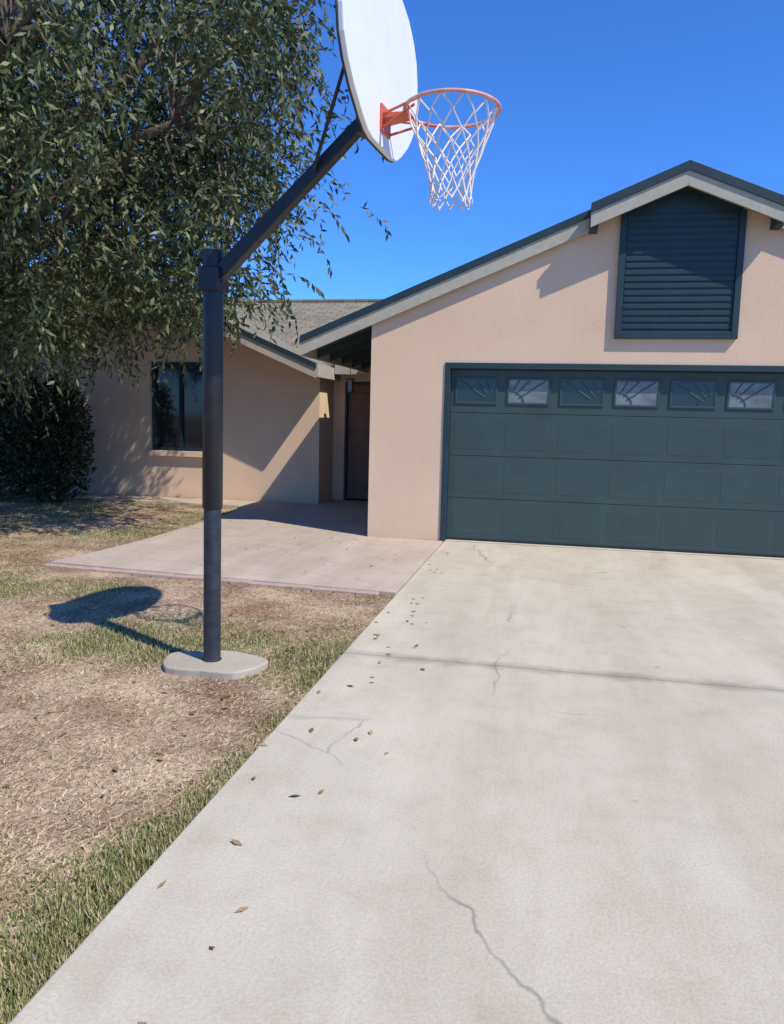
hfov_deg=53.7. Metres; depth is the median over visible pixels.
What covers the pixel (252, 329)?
wing roof
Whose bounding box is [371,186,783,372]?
garage gable wall
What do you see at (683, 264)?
gable vent louvres
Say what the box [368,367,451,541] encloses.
garage wall piers
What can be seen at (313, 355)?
eave fascia
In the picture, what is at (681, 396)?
dark garage door panes
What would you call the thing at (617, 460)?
garage door back
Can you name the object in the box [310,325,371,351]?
rafter tail
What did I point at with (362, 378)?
entry wall over
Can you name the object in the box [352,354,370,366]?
rafter tail
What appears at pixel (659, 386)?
garage door window frames
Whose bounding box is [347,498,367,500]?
ground
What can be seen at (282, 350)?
roof edge trim
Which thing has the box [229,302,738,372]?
roof front
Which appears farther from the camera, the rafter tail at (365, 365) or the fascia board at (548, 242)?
the rafter tail at (365, 365)
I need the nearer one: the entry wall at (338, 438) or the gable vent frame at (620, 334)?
the gable vent frame at (620, 334)
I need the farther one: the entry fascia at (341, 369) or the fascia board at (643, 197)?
the entry fascia at (341, 369)
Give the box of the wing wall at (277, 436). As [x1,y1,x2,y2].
[0,361,333,503]
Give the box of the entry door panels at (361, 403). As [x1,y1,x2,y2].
[352,393,369,488]
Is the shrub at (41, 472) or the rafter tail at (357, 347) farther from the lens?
the shrub at (41, 472)
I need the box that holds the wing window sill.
[147,450,201,456]
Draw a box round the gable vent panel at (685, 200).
[621,187,742,331]
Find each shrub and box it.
[0,369,97,505]
[0,377,22,499]
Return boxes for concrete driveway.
[9,539,783,1023]
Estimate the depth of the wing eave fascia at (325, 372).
12.76 m
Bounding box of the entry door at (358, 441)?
[347,384,370,498]
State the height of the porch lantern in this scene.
0.440 m
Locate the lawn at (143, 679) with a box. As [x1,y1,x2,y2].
[0,491,402,1018]
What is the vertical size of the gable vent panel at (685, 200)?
1.605 m
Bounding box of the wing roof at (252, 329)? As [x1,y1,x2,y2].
[88,258,329,366]
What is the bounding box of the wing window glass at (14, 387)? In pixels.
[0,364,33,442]
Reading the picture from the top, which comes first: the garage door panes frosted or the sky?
the sky
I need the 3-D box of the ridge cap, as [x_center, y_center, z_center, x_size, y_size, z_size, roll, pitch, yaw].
[-0.124,-4.621,16.960,17.200,0.050,0.240,3,7,11]
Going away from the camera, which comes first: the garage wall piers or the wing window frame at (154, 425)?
the garage wall piers
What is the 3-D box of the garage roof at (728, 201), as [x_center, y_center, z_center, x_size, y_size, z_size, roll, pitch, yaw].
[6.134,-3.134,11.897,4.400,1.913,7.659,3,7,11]
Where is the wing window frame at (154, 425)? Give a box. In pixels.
[151,362,201,451]
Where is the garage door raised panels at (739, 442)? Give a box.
[451,420,783,549]
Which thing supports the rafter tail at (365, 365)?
attached to the eave
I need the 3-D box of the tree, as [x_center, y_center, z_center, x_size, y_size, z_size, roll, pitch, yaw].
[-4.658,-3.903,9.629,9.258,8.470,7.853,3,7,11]
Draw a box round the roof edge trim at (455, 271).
[300,209,590,342]
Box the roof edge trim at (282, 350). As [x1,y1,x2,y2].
[87,259,316,367]
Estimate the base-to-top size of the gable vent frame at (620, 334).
1.380 m
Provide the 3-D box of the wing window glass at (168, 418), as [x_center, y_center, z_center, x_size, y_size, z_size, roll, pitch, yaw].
[-3.680,-1.841,13.560,0.970,1.450,0.010,3,7,11]
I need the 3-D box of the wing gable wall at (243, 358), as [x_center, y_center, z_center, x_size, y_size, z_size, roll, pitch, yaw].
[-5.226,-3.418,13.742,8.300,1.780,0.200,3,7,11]
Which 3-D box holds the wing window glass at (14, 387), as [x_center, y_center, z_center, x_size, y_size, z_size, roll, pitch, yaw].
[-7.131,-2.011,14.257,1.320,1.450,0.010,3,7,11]
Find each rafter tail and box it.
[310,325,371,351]
[317,329,371,357]
[330,338,371,360]
[342,347,370,364]
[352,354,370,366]
[361,361,370,369]
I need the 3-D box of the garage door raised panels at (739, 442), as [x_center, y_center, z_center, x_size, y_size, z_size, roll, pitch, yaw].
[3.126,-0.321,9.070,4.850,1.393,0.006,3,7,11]
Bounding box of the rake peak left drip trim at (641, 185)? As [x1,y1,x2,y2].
[591,160,690,212]
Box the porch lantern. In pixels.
[345,369,354,392]
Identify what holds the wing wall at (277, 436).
on the ground at (358, 499)
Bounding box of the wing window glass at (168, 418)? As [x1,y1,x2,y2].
[156,365,201,447]
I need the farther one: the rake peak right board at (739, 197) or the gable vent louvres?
the gable vent louvres
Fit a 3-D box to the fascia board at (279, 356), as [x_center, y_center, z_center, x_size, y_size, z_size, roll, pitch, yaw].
[-3.276,-3.202,12.626,4.280,1.960,0.030,3,7,11]
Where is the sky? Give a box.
[2,0,783,299]
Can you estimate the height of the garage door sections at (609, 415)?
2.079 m
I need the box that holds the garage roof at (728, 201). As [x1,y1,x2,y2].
[689,186,769,217]
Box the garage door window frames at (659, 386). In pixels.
[455,377,776,409]
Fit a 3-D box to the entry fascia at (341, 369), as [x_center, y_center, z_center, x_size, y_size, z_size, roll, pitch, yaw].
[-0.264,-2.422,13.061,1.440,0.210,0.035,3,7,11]
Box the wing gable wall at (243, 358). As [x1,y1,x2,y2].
[0,271,302,372]
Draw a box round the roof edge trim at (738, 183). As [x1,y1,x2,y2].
[690,160,783,205]
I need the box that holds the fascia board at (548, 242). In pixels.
[300,218,589,354]
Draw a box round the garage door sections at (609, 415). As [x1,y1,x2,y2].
[446,369,783,555]
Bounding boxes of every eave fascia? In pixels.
[298,337,367,372]
[316,364,339,380]
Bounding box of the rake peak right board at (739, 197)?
[688,170,783,222]
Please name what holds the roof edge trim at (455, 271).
attached to the garage
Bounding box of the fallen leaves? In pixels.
[0,502,448,1023]
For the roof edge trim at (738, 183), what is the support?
attached to the garage
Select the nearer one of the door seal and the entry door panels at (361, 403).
the door seal
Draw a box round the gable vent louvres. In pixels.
[622,212,739,328]
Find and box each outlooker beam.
[589,215,597,233]
[770,218,783,229]
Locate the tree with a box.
[0,0,391,439]
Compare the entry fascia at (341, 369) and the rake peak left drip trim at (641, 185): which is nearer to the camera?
the rake peak left drip trim at (641, 185)
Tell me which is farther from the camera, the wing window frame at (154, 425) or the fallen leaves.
the wing window frame at (154, 425)
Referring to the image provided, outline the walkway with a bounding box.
[42,492,442,595]
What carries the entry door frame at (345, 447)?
on the ground at (358, 499)
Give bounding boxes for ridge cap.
[233,299,382,302]
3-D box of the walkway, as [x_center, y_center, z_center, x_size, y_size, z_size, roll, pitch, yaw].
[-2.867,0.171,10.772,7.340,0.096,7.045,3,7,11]
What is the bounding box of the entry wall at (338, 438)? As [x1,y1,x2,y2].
[332,374,345,499]
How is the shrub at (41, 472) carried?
on the lawn at (143, 679)
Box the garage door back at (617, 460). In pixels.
[454,412,774,511]
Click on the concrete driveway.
(561, 801)
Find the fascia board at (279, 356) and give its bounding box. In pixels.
[75,262,316,377]
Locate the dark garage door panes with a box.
[457,379,715,406]
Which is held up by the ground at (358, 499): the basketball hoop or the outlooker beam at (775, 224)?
the basketball hoop
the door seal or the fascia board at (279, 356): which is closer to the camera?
the door seal
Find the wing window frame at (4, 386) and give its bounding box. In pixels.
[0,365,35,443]
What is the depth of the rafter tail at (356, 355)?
11.39 m
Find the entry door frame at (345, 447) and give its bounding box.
[343,381,370,499]
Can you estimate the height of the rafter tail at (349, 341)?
0.453 m
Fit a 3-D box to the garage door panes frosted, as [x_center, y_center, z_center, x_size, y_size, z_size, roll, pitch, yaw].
[3.455,-1.349,8.877,4.199,0.280,0.003,3,7,11]
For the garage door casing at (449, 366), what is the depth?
9.09 m
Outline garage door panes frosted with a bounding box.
[508,380,773,407]
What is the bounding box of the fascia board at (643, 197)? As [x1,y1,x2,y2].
[590,170,689,227]
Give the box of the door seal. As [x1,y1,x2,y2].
[446,537,783,557]
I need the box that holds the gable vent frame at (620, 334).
[614,210,747,338]
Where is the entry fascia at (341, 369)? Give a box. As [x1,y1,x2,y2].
[335,365,370,374]
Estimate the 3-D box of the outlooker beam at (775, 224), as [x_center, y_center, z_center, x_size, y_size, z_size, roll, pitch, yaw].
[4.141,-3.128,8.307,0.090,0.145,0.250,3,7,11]
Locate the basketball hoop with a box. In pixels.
[162,0,501,679]
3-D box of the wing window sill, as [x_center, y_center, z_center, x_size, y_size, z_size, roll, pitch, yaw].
[-3.719,-1.020,13.565,1.210,0.098,0.077,3,7,11]
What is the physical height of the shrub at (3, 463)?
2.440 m
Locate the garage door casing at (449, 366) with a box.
[440,362,783,540]
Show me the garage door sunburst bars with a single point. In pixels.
(617, 391)
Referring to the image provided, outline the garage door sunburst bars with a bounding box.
[460,379,771,406]
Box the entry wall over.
[346,374,370,381]
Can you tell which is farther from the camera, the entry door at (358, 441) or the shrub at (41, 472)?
the entry door at (358, 441)

